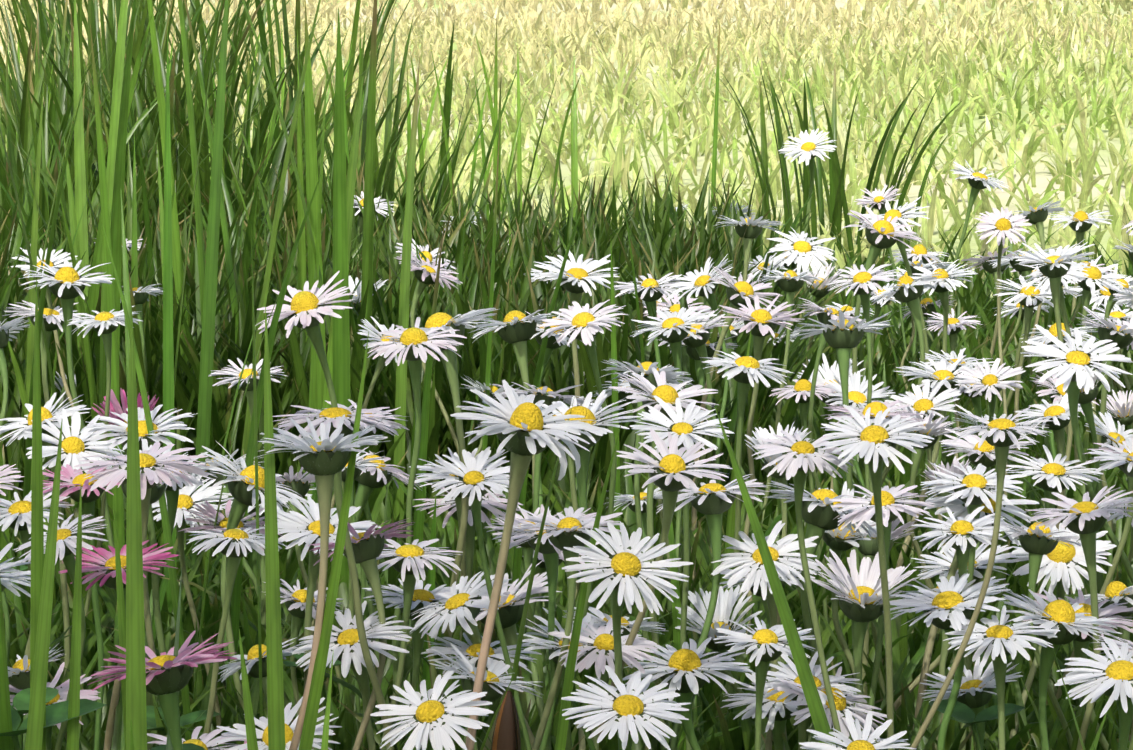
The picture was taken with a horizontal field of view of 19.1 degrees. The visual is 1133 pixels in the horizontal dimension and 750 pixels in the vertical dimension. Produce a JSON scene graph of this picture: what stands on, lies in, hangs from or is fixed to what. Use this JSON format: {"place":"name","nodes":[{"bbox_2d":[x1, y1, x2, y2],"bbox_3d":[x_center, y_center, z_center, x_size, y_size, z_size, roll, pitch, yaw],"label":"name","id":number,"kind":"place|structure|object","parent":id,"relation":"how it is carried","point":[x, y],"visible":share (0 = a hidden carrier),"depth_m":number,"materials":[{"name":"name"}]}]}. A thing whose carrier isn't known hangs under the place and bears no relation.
{"place":"outdoors","nodes":[
{"label":"outdoors","id":0,"kind":"place"},
{"bbox_2d":[0,0,1132,744],"bbox_3d":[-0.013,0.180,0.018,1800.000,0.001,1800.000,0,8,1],"label":"lawn","id":1,"kind":"structure","parent":0,"point":[1042,178],"depth_m":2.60,"materials":[{"name":"plant"}]},
{"bbox_2d":[0,0,1132,749],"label":"lawn","id":2,"kind":"structure","parent":1,"relation":"on","point":[220,230],"depth_m":0.91,"materials":[{"name":"green plant"}]},
{"bbox_2d":[0,128,1132,749],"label":"daisies","id":3,"kind":"object","parent":2,"relation":"on","point":[1060,544],"visible":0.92,"depth_m":0.61,"materials":[{"name":"white plant"}]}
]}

